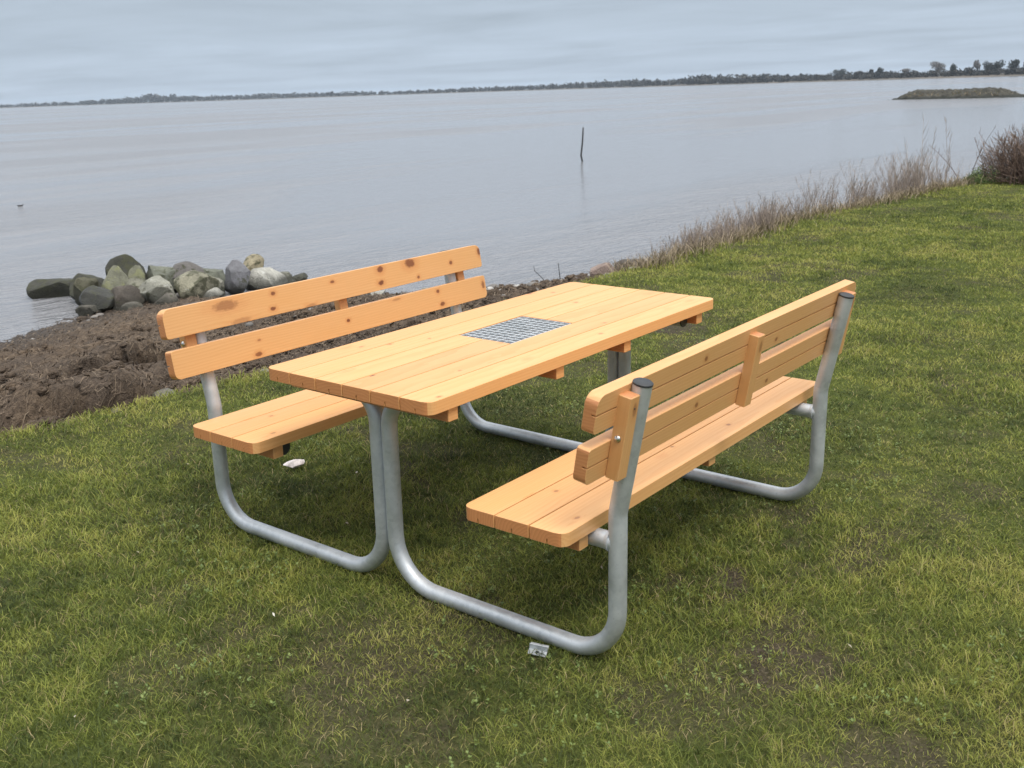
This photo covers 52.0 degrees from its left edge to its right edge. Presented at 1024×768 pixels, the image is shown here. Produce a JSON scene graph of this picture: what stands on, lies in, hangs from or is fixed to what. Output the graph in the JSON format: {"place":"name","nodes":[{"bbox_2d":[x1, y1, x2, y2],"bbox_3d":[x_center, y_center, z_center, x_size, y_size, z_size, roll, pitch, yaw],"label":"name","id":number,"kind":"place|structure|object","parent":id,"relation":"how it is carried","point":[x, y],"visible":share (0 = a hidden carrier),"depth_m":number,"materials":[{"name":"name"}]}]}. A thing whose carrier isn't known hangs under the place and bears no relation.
{"place":"outdoors","nodes":[
{"label":"outdoors","id":0,"kind":"place"},
{"bbox_2d":[0,267,646,436],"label":"beach","id":1,"kind":"structure","parent":0,"point":[62,404],"depth_m":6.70,"materials":[{"name":"brown soil"}]},
{"bbox_2d":[75,305,111,315],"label":"rock","id":2,"kind":"object","parent":1,"relation":"on","point":[85,310],"visible":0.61,"depth_m":10.88,"materials":[{"name":"grey stone"}]},
{"bbox_2d":[79,285,113,311],"bbox_3d":[-4.309,-0.901,11.009,0.435,0.269,0.326,-8,17,-21],"label":"rock","id":3,"kind":"object","parent":1,"relation":"on","point":[100,298],"visible":0.8,"depth_m":10.91,"materials":[{"name":"grey stone"}]},
{"bbox_2d":[102,265,127,289],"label":"rock","id":4,"kind":"object","parent":1,"relation":"on","point":[116,276],"visible":0.56,"depth_m":11.29,"materials":[{"name":"stone"}]},
{"bbox_2d":[105,254,147,279],"bbox_3d":[-4.287,-1.215,11.718,0.461,0.469,0.386,-8,17,-19],"label":"rock","id":5,"kind":"object","parent":1,"relation":"on","point":[125,263],"visible":0.25,"depth_m":11.63,"materials":[{"name":"grey stone"}]},
{"bbox_2d":[111,285,144,310],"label":"rock","id":6,"kind":"object","parent":1,"relation":"on","point":[126,294],"visible":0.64,"depth_m":10.98,"materials":[{"name":"grey stone"}]},
{"bbox_2d":[119,301,143,311],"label":"rock","id":7,"kind":"object","parent":1,"relation":"on","point":[127,305],"visible":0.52,"depth_m":10.91,"materials":[{"name":"grey stone"}]},
{"bbox_2d":[124,278,143,287],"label":"rock","id":8,"kind":"object","parent":1,"relation":"on","point":[136,282],"visible":0.23,"depth_m":11.25,"materials":[{"name":"grey stone"}]},
{"bbox_2d":[128,265,145,280],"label":"rock","id":9,"kind":"object","parent":1,"relation":"on","point":[136,271],"visible":0.34,"depth_m":11.49,"materials":[{"name":"grey stone"}]},
{"bbox_2d":[139,275,175,303],"bbox_3d":[-3.731,-0.941,11.205,0.433,0.423,0.398,9,19,35],"label":"rock","id":10,"kind":"object","parent":1,"relation":"on","point":[153,289],"visible":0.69,"depth_m":11.04,"materials":[{"name":"grey stone"}]},
{"bbox_2d":[152,388,177,398],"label":"rock","id":11,"kind":"object","parent":1,"relation":"on","point":[164,390],"visible":0.3,"depth_m":6.09,"materials":[{"name":"grey stone"}]},
{"bbox_2d":[153,292,179,304],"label":"rock","id":12,"kind":"object","parent":1,"relation":"on","point":[167,298],"visible":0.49,"depth_m":10.97,"materials":[{"name":"grey stone"}]},
{"bbox_2d":[174,270,219,298],"bbox_3d":[-3.431,-1.017,11.406,0.314,0.418,0.493,11,20,38],"label":"rock","id":13,"kind":"object","parent":1,"relation":"on","point":[194,283],"visible":0.64,"depth_m":11.26,"materials":[{"name":"grey stone"}]},
{"bbox_2d":[203,287,223,298],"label":"rock","id":14,"kind":"object","parent":1,"relation":"on","point":[215,292],"visible":0.59,"depth_m":11.32,"materials":[{"name":"white stone"}]},
{"bbox_2d":[215,277,224,296],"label":"rock","id":15,"kind":"object","parent":1,"relation":"on","point":[221,287],"visible":0.27,"depth_m":11.76,"materials":[{"name":"grey stone"}]},
{"bbox_2d":[31,273,609,371],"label":"pebbles","id":16,"kind":"object","parent":1,"relation":"on","point":[489,287],"visible":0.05,"depth_m":9.65,"materials":[{"name":"stone"}]},
{"bbox_2d":[73,277,98,305],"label":"rock","id":17,"kind":"object","parent":16,"relation":"on","point":[80,284],"visible":0.5,"depth_m":11.27,"materials":[{"name":"grey stone"}]},
{"bbox_2d":[173,261,204,293],"bbox_3d":[-3.686,-1.158,11.903,0.458,0.460,0.378,-7,16,-16],"label":"rock","id":18,"kind":"object","parent":16,"relation":"on","point":[180,268],"visible":0.26,"depth_m":11.78,"materials":[{"name":"grey stone"}]},
{"bbox_2d":[146,265,175,289],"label":"rock","id":19,"kind":"object","parent":18,"relation":"on","point":[167,273],"visible":0.5,"depth_m":11.70,"materials":[{"name":"grey stone"}]},
{"bbox_2d":[371,290,385,294],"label":"rock","id":20,"kind":"object","parent":1,"relation":"on","point":[380,292],"visible":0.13,"depth_m":10.65,"materials":[{"name":"white stone"}]},
{"bbox_2d":[590,262,615,275],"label":"rock","id":21,"kind":"object","parent":1,"relation":"on","point":[602,268],"visible":0.5,"depth_m":9.63,"materials":[{"name":"grey stone"}]},
{"bbox_2d":[615,259,643,270],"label":"rock","id":22,"kind":"object","parent":1,"relation":"on","point":[625,260],"visible":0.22,"depth_m":10.05,"materials":[{"name":"grey stone"}]},
{"bbox_2d":[608,114,977,269],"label":"dry stems","id":23,"kind":"object","parent":1,"relation":"on","point":[916,178],"visible":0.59,"depth_m":13.19,"materials":[{"name":"brown plant"}]},
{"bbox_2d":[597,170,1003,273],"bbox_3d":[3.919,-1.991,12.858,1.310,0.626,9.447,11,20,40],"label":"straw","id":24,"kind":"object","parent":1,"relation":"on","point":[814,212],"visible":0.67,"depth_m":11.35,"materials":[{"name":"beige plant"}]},
{"bbox_2d":[0,176,1023,767],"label":"lawn","id":25,"kind":"structure","parent":0,"point":[920,750],"depth_m":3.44,"materials":[{"name":"plant"}]},
{"bbox_2d":[283,459,304,467],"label":"litter","id":26,"kind":"object","parent":25,"relation":"on","point":[295,463],"visible":1,"depth_m":4.54,"materials":[{"name":"white paper"}]},
{"bbox_2d":[157,245,855,656],"bbox_3d":[0.023,0.089,3.908,1.964,0.868,1.740,11,20,37],"label":"picnic table","id":27,"kind":"object","parent":25,"relation":"on","point":[577,495],"visible":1,"depth_m":3.55,"materials":[{"name":"brown wood"}]},
{"bbox_2d":[74,408,950,716],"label":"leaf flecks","id":28,"kind":"object","parent":25,"relation":"on","point":[602,568],"visible":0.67,"depth_m":3.28,"materials":[{"name":"brown plant"}]},
{"bbox_2d":[3,329,1023,767],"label":"weeds","id":29,"kind":"object","parent":25,"relation":"on","point":[551,625],"visible":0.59,"depth_m":3.11,"materials":[{"name":"green plant"}]},
{"bbox_2d":[935,123,1023,185],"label":"bush","id":30,"kind":"object","parent":25,"relation":"on","point":[1014,170],"visible":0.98,"depth_m":15.57,"materials":[{"name":"brown plant"}]},
{"bbox_2d":[961,165,1004,183],"bbox_3d":[7.064,-3.159,15.747,0.586,0.280,0.658,10,20,37],"label":"shrub","id":31,"kind":"object","parent":25,"relation":"on","point":[979,176],"visible":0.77,"depth_m":15.63,"materials":[{"name":"green plant"}]},
{"bbox_2d":[0,76,1023,341],"bbox_3d":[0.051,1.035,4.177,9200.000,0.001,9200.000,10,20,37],"label":"water","id":32,"kind":"structure","parent":0,"point":[514,188],"depth_m":29.41,"materials":[{"name":"grey liquid"}]},
{"bbox_2d":[26,278,72,298],"bbox_3d":[-5.279,-1.093,12.191,0.650,0.286,0.424,-9,17,-23],"label":"rock","id":33,"kind":"object","parent":32,"relation":"in","point":[45,288],"visible":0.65,"depth_m":12.02,"materials":[{"name":"grey stone"}]},
{"bbox_2d":[69,273,103,299],"bbox_3d":[-4.698,-1.080,11.689,0.448,0.293,0.332,5,17,22],"label":"rock","id":34,"kind":"object","parent":32,"relation":"on","point":[99,279],"visible":0.28,"depth_m":11.68,"materials":[{"name":"grey stone"}]},
{"bbox_2d":[203,268,224,282],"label":"rock","id":35,"kind":"object","parent":32,"relation":"in","point":[218,273],"visible":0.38,"depth_m":11.97,"materials":[{"name":"grey stone"}]},
{"bbox_2d":[224,260,250,293],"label":"rock","id":36,"kind":"object","parent":32,"relation":"in","point":[237,274],"visible":0.98,"depth_m":11.80,"materials":[{"name":"grey stone"}]},
{"bbox_2d":[243,254,263,270],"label":"rock","id":37,"kind":"object","parent":32,"relation":"in","point":[251,262],"visible":0.44,"depth_m":12.30,"materials":[{"name":"beige stone"}]},
{"bbox_2d":[246,267,287,289],"bbox_3d":[-2.878,-1.199,12.225,0.452,0.329,0.441,2,16,15],"label":"rock","id":38,"kind":"object","parent":32,"relation":"in","point":[263,277],"visible":0.76,"depth_m":12.08,"materials":[{"name":"grey stone"}]},
{"bbox_2d":[281,271,295,282],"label":"rock","id":39,"kind":"object","parent":32,"relation":"in","point":[289,277],"visible":0.33,"depth_m":12.38,"materials":[{"name":"grey stone"}]},
{"bbox_2d":[293,272,307,281],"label":"rock","id":40,"kind":"object","parent":32,"relation":"in","point":[301,277],"visible":0.44,"depth_m":12.56,"materials":[{"name":"grey stone"}]},
{"bbox_2d":[580,127,583,161],"bbox_3d":[2.096,-6.682,31.311,0.124,1.891,0.059,-2,16,0],"label":"stake","id":41,"kind":"object","parent":32,"relation":"in","point":[582,144],"visible":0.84,"depth_m":31.18,"materials":[{"name":"grey wood"}]},
{"bbox_2d":[891,87,1023,99],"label":"islet","id":42,"kind":"object","parent":32,"relation":"in","point":[936,94],"visible":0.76,"depth_m":97.99,"materials":[{"name":"stone"}]},
{"bbox_2d":[0,0,1023,106],"label":"sky","id":43,"kind":"structure","parent":0,"point":[57,51],"materials":[{"name":"grey"}]},
{"bbox_2d":[3,74,1023,107],"bbox_3d":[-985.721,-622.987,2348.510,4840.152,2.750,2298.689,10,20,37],"label":"shore","id":44,"kind":"structure","parent":0,"point":[963,76],"depth_m":1345.17,"materials":[{"name":"green plant"}]},
{"bbox_2d":[0,65,1023,107],"bbox_3d":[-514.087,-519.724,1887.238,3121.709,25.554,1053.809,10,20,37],"label":"woods","id":45,"kind":"object","parent":44,"relation":"on","point":[690,80],"visible":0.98,"depth_m":1635.65,"materials":[{"name":"green plant"}]},
{"bbox_2d":[831,69,845,75],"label":"tree","id":46,"kind":"object","parent":44,"relation":"on","point":[841,72],"visible":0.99,"depth_m":994.04,"materials":[{"name":"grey plant"}]},
{"bbox_2d":[877,67,883,78],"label":"tree","id":47,"kind":"object","parent":44,"relation":"on","point":[879,70],"visible":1,"depth_m":913.90,"materials":[{"name":"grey plant"}]},
{"bbox_2d":[930,61,945,76],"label":"tree","id":48,"kind":"object","parent":44,"relation":"on","point":[939,66],"visible":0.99,"depth_m":831.80,"materials":[{"name":"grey plant"}]},
{"bbox_2d":[950,63,957,72],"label":"tree","id":49,"kind":"object","parent":44,"relation":"on","point":[953,67],"visible":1,"depth_m":808.58,"materials":[{"name":"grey plant"}]},
{"bbox_2d":[973,60,980,70],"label":"tree","id":50,"kind":"object","parent":44,"relation":"on","point":[976,64],"visible":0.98,"depth_m":783.52,"materials":[{"name":"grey plant"}]},
{"bbox_2d":[982,61,992,70],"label":"tree","id":51,"kind":"object","parent":44,"relation":"on","point":[987,66],"visible":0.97,"depth_m":772.42,"materials":[{"name":"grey plant"}]},
{"bbox_2d":[992,59,1005,69],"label":"tree","id":52,"kind":"object","parent":44,"relation":"on","point":[996,65],"visible":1,"depth_m":761.57,"materials":[{"name":"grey plant"}]},
{"bbox_2d":[1008,59,1019,69],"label":"tree","id":53,"kind":"object","parent":44,"relation":"on","point":[1016,62],"visible":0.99,"depth_m":743.88,"materials":[{"name":"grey plant"}]},
{"bbox_2d":[906,89,1012,96],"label":"islet grass","id":54,"kind":"structure","parent":0,"point":[960,92],"depth_m":97.93,"materials":[{"name":"plant"}]}
]}

